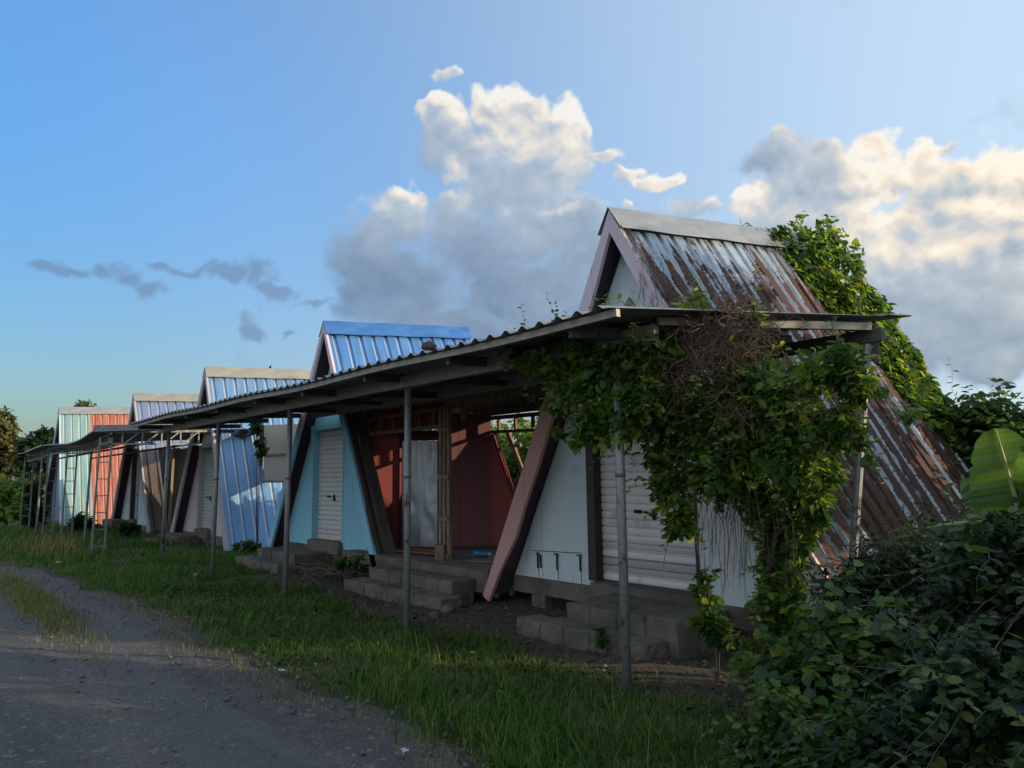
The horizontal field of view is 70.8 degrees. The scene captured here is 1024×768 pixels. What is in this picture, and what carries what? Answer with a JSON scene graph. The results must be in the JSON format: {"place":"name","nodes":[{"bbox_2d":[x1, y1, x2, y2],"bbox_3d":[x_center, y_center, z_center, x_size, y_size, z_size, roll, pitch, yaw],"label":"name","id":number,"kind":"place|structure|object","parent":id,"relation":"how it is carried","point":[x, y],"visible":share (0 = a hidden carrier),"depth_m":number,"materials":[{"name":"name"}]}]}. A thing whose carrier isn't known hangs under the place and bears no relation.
{"place":"outdoors","nodes":[
{"label":"outdoors","id":0,"kind":"place"},
{"bbox_2d":[0,530,102,566],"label":"dry grass","id":1,"kind":"structure","parent":0,"point":[50,545],"depth_m":16.00,"materials":[{"name":"green plant"}]},
{"bbox_2d":[0,565,206,710],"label":"verge grass","id":2,"kind":"structure","parent":0,"point":[30,596],"depth_m":8.91,"materials":[{"name":"green plant"}]},
{"bbox_2d":[0,522,233,568],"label":"grass","id":3,"kind":"structure","parent":0,"point":[10,530],"depth_m":17.24,"materials":[{"name":"green plant"}]},
{"bbox_2d":[0,566,460,767],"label":"road","id":4,"kind":"structure","parent":0,"point":[31,738],"depth_m":5.10,"materials":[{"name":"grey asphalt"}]},
{"bbox_2d":[0,564,488,767],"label":"loose stones","id":5,"kind":"object","parent":4,"relation":"on","point":[362,752],"visible":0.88,"depth_m":5.42,"materials":[{"name":"grey gravel"}]},
{"bbox_2d":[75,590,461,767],"bbox_3d":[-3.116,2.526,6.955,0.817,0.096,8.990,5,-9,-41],"label":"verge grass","id":6,"kind":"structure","parent":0,"point":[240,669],"depth_m":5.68,"materials":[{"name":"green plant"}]},
{"bbox_2d":[115,571,752,767],"bbox_3d":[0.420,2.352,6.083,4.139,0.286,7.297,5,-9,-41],"label":"grass","id":7,"kind":"structure","parent":0,"point":[316,630],"depth_m":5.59,"materials":[{"name":"green plant"}]},
{"bbox_2d":[0,496,939,767],"bbox_3d":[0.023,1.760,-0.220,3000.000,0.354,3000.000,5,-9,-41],"label":"ground","id":8,"kind":"structure","parent":0,"point":[678,670],"depth_m":6.52,"materials":[{"name":"green plant"}]},
{"bbox_2d":[0,405,22,483],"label":"tree","id":9,"kind":"object","parent":8,"relation":"on","point":[10,429],"visible":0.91,"depth_m":50.20,"materials":[{"name":"green plant"}]},
{"bbox_2d":[0,473,27,525],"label":"bush","id":10,"kind":"object","parent":8,"relation":"on","point":[9,487],"visible":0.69,"depth_m":29.02,"materials":[{"name":"green plant"}]},
{"bbox_2d":[5,484,43,525],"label":"bush","id":11,"kind":"object","parent":8,"relation":"on","point":[12,512],"visible":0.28,"depth_m":26.74,"materials":[{"name":"green plant"}]},
{"bbox_2d":[7,424,54,495],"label":"tree","id":12,"kind":"object","parent":8,"relation":"on","point":[27,443],"visible":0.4,"depth_m":47.59,"materials":[{"name":"green plant"}]},
{"bbox_2d":[18,478,47,528],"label":"bush","id":13,"kind":"object","parent":8,"relation":"on","point":[26,500],"visible":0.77,"depth_m":25.42,"materials":[{"name":"green plant"}]},
{"bbox_2d":[27,432,54,486],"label":"tree","id":14,"kind":"object","parent":8,"relation":"on","point":[48,440],"visible":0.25,"depth_m":42.97,"materials":[{"name":"green plant"}]},
{"bbox_2d":[66,511,100,532],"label":"bush","id":15,"kind":"object","parent":8,"relation":"on","point":[78,521],"visible":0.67,"depth_m":22.71,"materials":[{"name":"green plant"}]},
{"bbox_2d":[39,407,130,525],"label":"frame house","id":16,"kind":"structure","parent":8,"relation":"on","point":[74,424],"depth_m":29.29,"materials":[{"name":"white paint"}]},
{"bbox_2d":[73,399,96,406],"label":"tree","id":17,"kind":"object","parent":8,"relation":"on","point":[83,404],"visible":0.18,"depth_m":64.41,"materials":[{"name":"green plant"}]},
{"bbox_2d":[98,518,125,528],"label":"concrete steps","id":18,"kind":"structure","parent":8,"relation":"on","point":[117,522],"depth_m":24.00,"materials":[{"name":"grey concrete"}]},
{"bbox_2d":[17,424,211,551],"bbox_3d":[-12.119,3.110,21.458,3.112,3.183,12.367,5,-9,-41],"label":"canopy","id":19,"kind":"object","parent":8,"relation":"on","point":[99,438],"visible":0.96,"depth_m":18.52,"materials":[{"name":"metal"}]},
{"bbox_2d":[117,520,141,537],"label":"bush","id":20,"kind":"object","parent":8,"relation":"on","point":[130,529],"visible":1,"depth_m":20.33,"materials":[{"name":"green plant"}]},
{"bbox_2d":[111,393,198,534],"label":"frame house","id":21,"kind":"structure","parent":8,"relation":"on","point":[139,494],"depth_m":23.79,"materials":[{"name":"grey metal"}]},
{"bbox_2d":[145,532,199,544],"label":"concrete steps","id":22,"kind":"structure","parent":8,"relation":"on","point":[179,535],"depth_m":18.45,"materials":[{"name":"grey concrete"}]},
{"bbox_2d":[149,429,249,534],"bbox_3d":[-10.216,3.236,22.641,2.401,3.070,12.369,5,-9,-41],"label":"market stall","id":23,"kind":"object","parent":8,"relation":"on","point":[178,461],"visible":0.14,"depth_m":24.51,"materials":[{"name":"wood"}]},
{"bbox_2d":[42,549,367,635],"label":"grass","id":24,"kind":"structure","parent":8,"relation":"on","point":[167,572],"depth_m":10.68,"materials":[{"name":"green plant"}]},
{"bbox_2d":[170,366,310,551],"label":"frame house","id":25,"kind":"structure","parent":8,"relation":"on","point":[240,475],"depth_m":18.21,"materials":[{"name":"grey paint"}]},
{"bbox_2d":[230,427,261,440],"bbox_3d":[-6.270,1.194,16.857,0.120,0.328,1.873,5,-9,-41],"label":"tarpaulin","id":26,"kind":"object","parent":25,"relation":"hanging from","point":[244,435],"visible":0.86,"depth_m":16.95,"materials":[{"name":"grey fabric"}]},
{"bbox_2d":[230,538,263,555],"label":"bush","id":27,"kind":"object","parent":8,"relation":"on","point":[251,546],"visible":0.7,"depth_m":15.09,"materials":[{"name":"green plant"}]},
{"bbox_2d":[247,423,269,542],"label":"vine","id":28,"kind":"object","parent":8,"relation":"on","point":[261,447],"visible":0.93,"depth_m":16.12,"materials":[{"name":"green plant"}]},
{"bbox_2d":[259,423,297,482],"bbox_3d":[-5.572,2.418,17.110,0.100,3.100,2.159,5,-9,-41],"label":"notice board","id":29,"kind":"object","parent":8,"relation":"on","point":[275,436],"visible":0.45,"depth_m":17.36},
{"bbox_2d":[234,546,329,572],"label":"concrete steps","id":30,"kind":"structure","parent":8,"relation":"on","point":[270,558],"depth_m":13.03,"materials":[{"name":"grey concrete"}]},
{"bbox_2d":[275,552,364,584],"bbox_3d":[-2.955,3.110,12.023,1.648,0.733,2.800,5,-9,-41],"label":"brush pile","id":31,"kind":"object","parent":8,"relation":"on","point":[326,569],"visible":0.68,"depth_m":11.78,"materials":[{"name":"brown wood"}]},
{"bbox_2d":[332,555,369,578],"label":"bush","id":32,"kind":"object","parent":8,"relation":"on","point":[341,565],"visible":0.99,"depth_m":10.97,"materials":[{"name":"green plant"}]},
{"bbox_2d":[267,321,471,574],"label":"frame house","id":33,"kind":"structure","parent":8,"relation":"on","point":[337,504],"depth_m":13.63,"materials":[{"name":"blue paint"}]},
{"bbox_2d":[343,565,473,610],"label":"concrete steps","id":34,"kind":"structure","parent":8,"relation":"on","point":[433,590],"depth_m":9.66,"materials":[{"name":"grey concrete"}]},
{"bbox_2d":[429,611,438,617],"bbox_3d":[-0.923,2.727,8.494,0.125,0.096,0.115,-2,-7,8],"label":"rubble","id":35,"kind":"object","parent":8,"relation":"on","point":[433,614],"visible":0.93,"depth_m":8.45,"materials":[{"name":"stone"}]},
{"bbox_2d":[326,372,546,592],"bbox_3d":[-0.362,1.527,11.514,3.401,2.900,5.950,5,-9,-41],"label":"market stall","id":36,"kind":"object","parent":8,"relation":"on","point":[462,491],"visible":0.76,"depth_m":12.70,"materials":[{"name":"wood"}]},
{"bbox_2d":[367,548,434,554],"bbox_3d":[-1.748,2.714,11.711,1.721,0.040,0.160,-7,-9,40],"label":"plank","id":37,"kind":"object","parent":36,"relation":"on","point":[419,552],"visible":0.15,"depth_m":11.41,"materials":[{"name":"brown wood"}]},
{"bbox_2d":[402,441,420,546],"bbox_3d":[-1.797,1.948,12.814,0.356,1.855,0.022,-2,-7,7],"label":"tin door","id":38,"kind":"structure","parent":36,"relation":"in","point":[415,445],"depth_m":12.80,"materials":[{"name":"grey metal"}]},
{"bbox_2d":[395,546,434,551],"bbox_3d":[-1.523,2.751,11.969,1.324,0.035,0.100,-6,-9,38],"label":"plank","id":39,"kind":"object","parent":36,"relation":"on","point":[399,547],"visible":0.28,"depth_m":11.98,"materials":[{"name":"wood"}]},
{"bbox_2d":[421,441,436,546],"bbox_3d":[-1.447,1.937,12.763,0.354,1.855,0.025,-2,-7,6],"label":"tin door","id":40,"kind":"structure","parent":36,"relation":"in","point":[428,448],"depth_m":12.76,"materials":[{"name":"grey metal"}]},
{"bbox_2d":[465,558,493,563],"bbox_3d":[-0.184,2.513,10.168,1.044,0.035,0.200,-5,-8,32],"label":"plank","id":41,"kind":"object","parent":36,"relation":"on","point":[490,561],"visible":0.45,"depth_m":10.26,"materials":[{"name":"wood"}]},
{"bbox_2d":[472,550,490,556],"bbox_3d":[-0.462,2.596,11.021,0.316,0.104,0.104,-5,-8,30],"label":"plastic bottle","id":42,"kind":"object","parent":36,"relation":"on","point":[479,553],"visible":1,"depth_m":11.00,"materials":[{"name":"blue plastic"}]},
{"bbox_2d":[490,411,539,432],"bbox_3d":[0.274,0.659,12.254,0.060,0.360,1.951,5,-9,-41],"label":"window frame","id":43,"kind":"structure","parent":36,"relation":"in","point":[531,414],"depth_m":12.48,"materials":[{"name":"wood"}]},
{"bbox_2d":[139,585,748,767],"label":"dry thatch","id":44,"kind":"object","parent":8,"relation":"on","point":[449,659],"visible":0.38,"depth_m":6.07,"materials":[{"name":"green plant"}]},
{"bbox_2d":[441,604,454,612],"bbox_3d":[-0.775,2.732,8.729,0.179,0.119,0.158,-1,-7,6],"label":"rubble","id":45,"kind":"object","parent":8,"relation":"on","point":[446,608],"visible":0.84,"depth_m":8.67,"materials":[{"name":"stone"}]},
{"bbox_2d":[475,592,482,596],"bbox_3d":[-0.439,2.911,9.987,0.128,0.113,0.170,5,-9,-41],"label":"rubble","id":46,"kind":"object","parent":8,"relation":"on","point":[477,594],"visible":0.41,"depth_m":9.93,"materials":[{"name":"stone"}]},
{"bbox_2d":[253,572,752,707],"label":"leaf litter","id":47,"kind":"object","parent":8,"relation":"on","point":[605,665],"visible":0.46,"depth_m":7.39,"materials":[{"name":"brown plant"}]},
{"bbox_2d":[491,413,537,442],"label":"shrub","id":48,"kind":"object","parent":8,"relation":"on","point":[521,421],"visible":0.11,"depth_m":21.05,"materials":[{"name":"green plant"}]},
{"bbox_2d":[497,420,537,490],"bbox_3d":[0.226,2.324,16.373,1.369,2.996,3.399,5,-9,-41],"label":"shrub","id":49,"kind":"object","parent":8,"relation":"on","point":[510,460],"visible":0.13,"depth_m":16.21,"materials":[{"name":"green plant"}]},
{"bbox_2d":[129,305,911,699],"bbox_3d":[-2.310,1.552,10.185,2.532,3.049,14.190,5,-9,-41],"label":"canopy","id":50,"kind":"object","parent":8,"relation":"on","point":[405,381],"visible":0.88,"depth_m":7.25,"materials":[{"name":"metal"}]},
{"bbox_2d":[421,340,436,350],"bbox_3d":[-0.809,-0.365,7.071,0.153,0.132,0.159,5,-9,-41],"label":"stone","id":51,"kind":"object","parent":50,"relation":"on","point":[428,345],"visible":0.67,"depth_m":7.01,"materials":[{"name":"grey stone"}]},
{"bbox_2d":[636,264,821,455],"bbox_3d":[1.576,-0.126,5.325,1.396,1.514,0.892,-4,-8,27],"label":"dry vine","id":52,"kind":"object","parent":50,"relation":"on","point":[729,329],"visible":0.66,"depth_m":5.28,"materials":[{"name":"plant"}]},
{"bbox_2d":[314,627,726,767],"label":"tall grass","id":53,"kind":"structure","parent":8,"relation":"on","point":[393,690],"depth_m":4.58,"materials":[{"name":"green plant"}]},
{"bbox_2d":[592,626,608,654],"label":"bush","id":54,"kind":"object","parent":8,"relation":"on","point":[601,643],"visible":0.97,"depth_m":6.54,"materials":[{"name":"green plant"}]},
{"bbox_2d":[518,593,726,659],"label":"concrete steps","id":55,"kind":"structure","parent":8,"relation":"on","point":[657,628],"depth_m":6.87,"materials":[{"name":"grey concrete"}]},
{"bbox_2d":[681,555,736,682],"bbox_3d":[1.552,1.875,5.636,0.379,1.086,0.431,0,-7,-8],"label":"bush","id":56,"kind":"object","parent":8,"relation":"on","point":[704,620],"visible":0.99,"depth_m":5.62,"materials":[{"name":"green plant"}]},
{"bbox_2d":[493,265,940,702],"bbox_3d":[1.295,0.778,5.492,3.493,3.351,1.445,-5,-8,32],"label":"climbing shrub","id":57,"kind":"object","parent":8,"relation":"on","point":[804,481],"visible":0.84,"depth_m":5.23,"materials":[{"name":"green plant"}]},
{"bbox_2d":[662,469,811,614],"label":"hanging roots","id":58,"kind":"object","parent":57,"relation":"hanging from","point":[731,524],"visible":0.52,"depth_m":5.36,"materials":[{"name":"plant"}]},
{"bbox_2d":[483,207,970,649],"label":"frame house","id":59,"kind":"structure","parent":8,"relation":"on","point":[559,539],"depth_m":8.41,"materials":[{"name":"white paint"}]},
{"bbox_2d":[618,223,722,380],"bbox_3d":[1.685,-0.867,7.530,1.246,2.038,0.515,-6,-9,34],"label":"creeper","id":60,"kind":"object","parent":59,"relation":"attached to","point":[652,272],"visible":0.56,"depth_m":7.68,"materials":[{"name":"brown plant"}]},
{"bbox_2d":[740,211,972,465],"bbox_3d":[4.721,-0.693,10.325,2.071,3.808,2.917,5,-9,-41],"label":"ivy","id":61,"kind":"object","parent":59,"relation":"on","point":[913,382],"visible":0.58,"depth_m":10.12,"materials":[{"name":"green plant"}]},
{"bbox_2d":[698,640,885,767],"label":"bush","id":62,"kind":"object","parent":8,"relation":"on","point":[773,723],"visible":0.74,"depth_m":3.54,"materials":[{"name":"green plant"}]},
{"bbox_2d":[729,559,924,723],"bbox_3d":[1.758,1.606,3.979,1.067,1.296,1.083,-3,-7,16],"label":"bush","id":63,"kind":"object","parent":8,"relation":"on","point":[809,674],"visible":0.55,"depth_m":3.89,"materials":[{"name":"green plant"}]},
{"bbox_2d":[757,600,1023,767],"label":"bush","id":64,"kind":"object","parent":8,"relation":"on","point":[971,715],"visible":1,"depth_m":2.87,"materials":[{"name":"green plant"}]},
{"bbox_2d":[794,464,989,714],"bbox_3d":[2.457,1.397,4.451,1.112,1.796,1.508,5,-9,-41],"label":"bush","id":65,"kind":"object","parent":8,"relation":"on","point":[867,580],"visible":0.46,"depth_m":4.49,"materials":[{"name":"green plant"}]},
{"bbox_2d":[924,398,957,420],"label":"shrub","id":66,"kind":"object","parent":8,"relation":"on","point":[945,412],"visible":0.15,"depth_m":9.54,"materials":[{"name":"green plant"}]},
{"bbox_2d":[874,471,1023,699],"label":"bush","id":67,"kind":"object","parent":8,"relation":"on","point":[985,578],"visible":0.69,"depth_m":3.64,"materials":[{"name":"green plant"}]},
{"bbox_2d":[916,428,1023,546],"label":"banana plant","id":68,"kind":"object","parent":8,"relation":"on","point":[993,479],"visible":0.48,"depth_m":4.70,"materials":[{"name":"green plant"}]},
{"bbox_2d":[921,358,1023,478],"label":"shrub","id":69,"kind":"object","parent":8,"relation":"on","point":[975,421],"visible":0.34,"depth_m":9.37,"materials":[{"name":"green plant"}]},
{"bbox_2d":[0,0,1023,441],"label":"sky","id":70,"kind":"structure","parent":0,"point":[187,186],"materials":[{"name":"blue"}]}
]}

